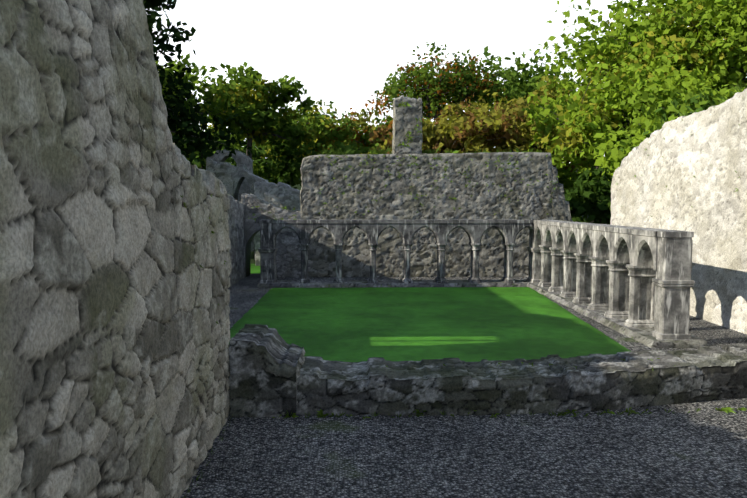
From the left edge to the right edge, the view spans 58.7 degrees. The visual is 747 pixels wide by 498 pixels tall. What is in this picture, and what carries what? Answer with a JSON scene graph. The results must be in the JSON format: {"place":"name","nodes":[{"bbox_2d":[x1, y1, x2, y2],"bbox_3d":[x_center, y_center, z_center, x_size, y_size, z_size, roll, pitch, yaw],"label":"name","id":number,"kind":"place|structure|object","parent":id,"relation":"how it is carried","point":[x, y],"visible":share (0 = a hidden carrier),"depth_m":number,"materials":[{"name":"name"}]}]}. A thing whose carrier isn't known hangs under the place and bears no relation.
{"place":"outdoors","nodes":[
{"label":"outdoors","id":0,"kind":"place"},
{"bbox_2d":[226,193,244,286],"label":"cloister wall","id":1,"kind":"structure","parent":0,"point":[236,222],"depth_m":20.90,"materials":[{"name":"grey stone"}]},
{"bbox_2d":[258,220,277,283],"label":"arcade pier","id":2,"kind":"structure","parent":0,"point":[267,249],"depth_m":19.77,"materials":[{"name":"grey stone"}]},
{"bbox_2d":[241,193,300,277],"bbox_3d":[-3.355,-0.475,22.834,2.269,2.912,1.070,0,4,-1],"label":"doorway wall","id":3,"kind":"structure","parent":0,"point":[288,257],"depth_m":22.34,"materials":[{"name":"grey stone"}]},
{"bbox_2d":[251,167,607,263],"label":"hill bank","id":4,"kind":"structure","parent":0,"point":[298,186],"depth_m":41.95,"materials":[{"name":"green plant"}]},
{"bbox_2d":[146,0,723,157],"bbox_3d":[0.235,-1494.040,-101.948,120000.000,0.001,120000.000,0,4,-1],"label":"sky","id":5,"kind":"structure","parent":0,"point":[344,55],"depth_m":5924.26,"materials":[{"name":"white"}]},
{"bbox_2d":[180,273,746,497],"bbox_3d":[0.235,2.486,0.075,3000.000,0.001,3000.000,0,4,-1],"label":"ground","id":6,"kind":"structure","parent":0,"point":[661,452],"depth_m":6.62,"materials":[{"name":"grey gravel"}]},
{"bbox_2d":[0,0,231,497],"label":"wall","id":7,"kind":"structure","parent":6,"relation":"on","point":[115,338],"depth_m":3.88,"materials":[{"name":"grey stone"}]},
{"bbox_2d":[143,0,261,164],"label":"conifer tree","id":8,"kind":"object","parent":6,"relation":"on","point":[189,125],"visible":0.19,"depth_m":24.80,"materials":[{"name":"green plant"}]},
{"bbox_2d":[154,46,263,135],"bbox_3d":[-9.805,-4.231,30.431,8.119,9.348,9.019,1,4,18],"label":"tree","id":9,"kind":"object","parent":6,"relation":"on","point":[219,102],"visible":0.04,"depth_m":29.84,"materials":[{"name":"green plant"}]},
{"bbox_2d":[174,124,257,169],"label":"tree","id":10,"kind":"object","parent":6,"relation":"on","point":[199,165],"visible":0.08,"depth_m":55.93,"materials":[{"name":"green plant"}]},
{"bbox_2d":[206,149,253,251],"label":"stone wall","id":11,"kind":"structure","parent":6,"relation":"on","point":[240,157],"depth_m":30.65,"materials":[{"name":"grey stone"}]},
{"bbox_2d":[206,160,262,259],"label":"stone wall","id":12,"kind":"structure","parent":6,"relation":"on","point":[230,176],"depth_m":28.55,"materials":[{"name":"grey stone"}]},
{"bbox_2d":[231,163,275,182],"bbox_3d":[-8.738,-2.744,38.438,7.749,5.243,8.990,0,4,-1],"label":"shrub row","id":13,"kind":"object","parent":6,"relation":"on","point":[256,169],"depth_m":39.19,"materials":[{"name":"green plant"}]},
{"bbox_2d":[250,264,259,273],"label":"lawn","id":14,"kind":"structure","parent":6,"relation":"on","point":[255,269],"depth_m":24.95,"materials":[{"name":"green plant"}]},
{"bbox_2d":[200,61,317,158],"bbox_3d":[-6.107,-4.615,34.541,6.349,9.518,6.184,0,4,-1],"label":"tree","id":15,"kind":"object","parent":6,"relation":"on","point":[265,98],"visible":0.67,"depth_m":33.39,"materials":[{"name":"green plant"}]},
{"bbox_2d":[229,324,304,417],"bbox_3d":[-1.299,1.497,8.278,0.862,0.957,1.172,0,4,-1],"label":"stub","id":16,"kind":"object","parent":6,"relation":"on","point":[265,363],"visible":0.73,"depth_m":7.73,"materials":[{"name":"grey stone"}]},
{"bbox_2d":[213,128,332,188],"bbox_3d":[-5.433,-3.740,39.769,8.669,7.035,8.590,0,4,-1],"label":"shrub","id":17,"kind":"object","parent":6,"relation":"on","point":[288,169],"visible":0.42,"depth_m":37.89,"materials":[{"name":"green plant"}]},
{"bbox_2d":[254,179,300,265],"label":"stone wall","id":18,"kind":"structure","parent":6,"relation":"on","point":[281,194],"depth_m":26.32,"materials":[{"name":"grey stone"}]},
{"bbox_2d":[233,99,355,168],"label":"tree","id":19,"kind":"object","parent":6,"relation":"on","point":[320,123],"visible":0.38,"depth_m":40.34,"materials":[{"name":"green plant"}]},
{"bbox_2d":[309,101,391,153],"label":"tree","id":20,"kind":"object","parent":6,"relation":"on","point":[360,123],"visible":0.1,"depth_m":42.89,"materials":[{"name":"green plant"}]},
{"bbox_2d":[323,135,382,154],"bbox_3d":[-0.124,-3.259,37.703,8.253,6.349,5.882,-1,4,-21],"label":"shrub","id":21,"kind":"object","parent":6,"relation":"on","point":[348,147],"visible":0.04,"depth_m":35.31,"materials":[{"name":"green plant"}]},
{"bbox_2d":[349,117,425,149],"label":"tree","id":22,"kind":"object","parent":6,"relation":"on","point":[389,123],"visible":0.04,"depth_m":42.43,"materials":[{"name":"green plant"}]},
{"bbox_2d":[257,280,527,287],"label":"low plinth wall","id":23,"kind":"structure","parent":6,"relation":"on","point":[383,283],"depth_m":19.83,"materials":[{"name":"grey stone"}]},
{"bbox_2d":[273,220,533,283],"bbox_3d":[1.018,0.114,20.165,8.280,2.000,0.760,0,4,-1],"label":"arcade","id":24,"kind":"object","parent":6,"relation":"on","point":[441,230],"visible":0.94,"depth_m":19.87,"materials":[{"name":"stone"}]},
{"bbox_2d":[229,287,631,376],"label":"lawn","id":25,"kind":"structure","parent":6,"relation":"on","point":[471,324],"depth_m":13.50,"materials":[{"name":"green plant"}]},
{"bbox_2d":[300,152,572,276],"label":"tall wall","id":26,"kind":"structure","parent":6,"relation":"on","point":[482,203],"depth_m":22.38,"materials":[{"name":"grey stone"}]},
{"bbox_2d":[392,95,422,154],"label":"chimney wall","id":27,"kind":"structure","parent":26,"relation":"on","point":[404,121],"depth_m":22.24,"materials":[{"name":"grey stone"}]},
{"bbox_2d":[317,102,561,214],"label":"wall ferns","id":28,"kind":"object","parent":26,"relation":"on","point":[375,151],"depth_m":22.31,"materials":[{"name":"green plant"}]},
{"bbox_2d":[365,41,518,121],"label":"tree","id":29,"kind":"object","parent":6,"relation":"on","point":[431,91],"visible":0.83,"depth_m":49.41,"materials":[{"name":"green plant"}]},
{"bbox_2d":[361,107,523,153],"bbox_3d":[3.087,-3.347,32.828,8.253,7.193,7.172,0,4,-1],"label":"olive tree","id":30,"kind":"object","parent":6,"relation":"on","point":[443,135],"visible":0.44,"depth_m":31.05,"materials":[{"name":"green plant"}]},
{"bbox_2d":[180,194,746,497],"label":"weeds","id":31,"kind":"object","parent":6,"relation":"on","point":[418,413],"visible":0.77,"depth_m":7.79,"materials":[{"name":"green plant"}]},
{"bbox_2d":[423,90,590,171],"bbox_3d":[7.029,-4.006,34.520,9.067,8.304,8.074,3,5,40],"label":"olive tree","id":32,"kind":"object","parent":6,"relation":"on","point":[513,115],"visible":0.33,"depth_m":32.58,"materials":[{"name":"green plant"}]},
{"bbox_2d":[447,46,580,111],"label":"tree","id":33,"kind":"object","parent":6,"relation":"on","point":[524,85],"visible":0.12,"depth_m":57.02,"materials":[{"name":"green plant"}]},
{"bbox_2d":[297,344,746,415],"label":"front wall","id":34,"kind":"structure","parent":6,"relation":"on","point":[370,386],"depth_m":8.02,"materials":[{"name":"grey stone"}]},
{"bbox_2d":[486,75,585,172],"bbox_3d":[9.861,-4.735,35.904,7.100,9.611,8.530,2,4,23],"label":"olive tree","id":35,"kind":"object","parent":6,"relation":"on","point":[545,89],"visible":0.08,"depth_m":35.41,"materials":[{"name":"green plant"}]},
{"bbox_2d":[526,219,548,282],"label":"corner pillar","id":36,"kind":"structure","parent":6,"relation":"on","point":[534,250],"depth_m":19.98,"materials":[{"name":"stone"}]},
{"bbox_2d":[552,149,610,219],"bbox_3d":[12.503,-3.361,39.214,9.451,6.357,8.047,0,4,-1],"label":"shrub","id":37,"kind":"object","parent":6,"relation":"on","point":[567,178],"visible":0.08,"depth_m":38.38,"materials":[{"name":"green plant"}]},
{"bbox_2d":[564,167,612,224],"bbox_3d":[8.960,-1.206,25.544,4.179,3.922,3.628,0,4,-1],"label":"dark shrub","id":38,"kind":"object","parent":6,"relation":"on","point":[591,199],"visible":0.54,"depth_m":24.62,"materials":[{"name":"green plant"}]},
{"bbox_2d":[533,220,679,327],"bbox_3d":[5.181,0.401,15.954,0.760,2.000,8.280,0,4,-1],"label":"arcade","id":39,"kind":"object","parent":6,"relation":"on","point":[610,270],"visible":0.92,"depth_m":14.77,"materials":[{"name":"stone"}]},
{"bbox_2d":[522,59,694,223],"bbox_3d":[10.008,-3.654,28.491,7.401,8.464,8.696,0,4,-1],"label":"tree","id":40,"kind":"object","parent":6,"relation":"on","point":[580,126],"visible":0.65,"depth_m":26.64,"materials":[{"name":"green plant"}]},
{"bbox_2d":[523,280,706,347],"bbox_3d":[5.168,1.354,16.005,1.018,0.192,9.169,0,4,-1],"label":"arcade footing","id":41,"kind":"object","parent":6,"relation":"on","point":[643,336],"visible":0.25,"depth_m":12.85,"materials":[{"name":"grey stone"}]},
{"bbox_2d":[528,0,746,120],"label":"tree","id":42,"kind":"object","parent":6,"relation":"on","point":[592,46],"visible":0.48,"depth_m":29.29,"materials":[{"name":"green plant"}]},
{"bbox_2d":[580,66,742,181],"bbox_3d":[10.686,-2.966,24.196,6.741,7.634,7.532,3,5,40],"label":"tree","id":43,"kind":"object","parent":6,"relation":"on","point":[618,152],"visible":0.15,"depth_m":23.35,"materials":[{"name":"green plant"}]},
{"bbox_2d":[586,0,746,85],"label":"tree","id":44,"kind":"object","parent":6,"relation":"on","point":[730,16],"visible":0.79,"depth_m":27.92,"materials":[{"name":"green plant"}]},
{"bbox_2d":[652,231,694,340],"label":"arcade pier","id":45,"kind":"structure","parent":0,"point":[673,282],"depth_m":11.57,"materials":[{"name":"grey stone"}]},
{"bbox_2d":[610,88,746,333],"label":"wall","id":46,"kind":"structure","parent":0,"point":[713,218],"depth_m":14.22,"materials":[{"name":"beige stone"}]},
{"bbox_2d":[612,84,745,216],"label":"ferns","id":47,"kind":"object","parent":46,"relation":"attached to","point":[736,89],"depth_m":14.47,"materials":[{"name":"green plant"}]}
]}

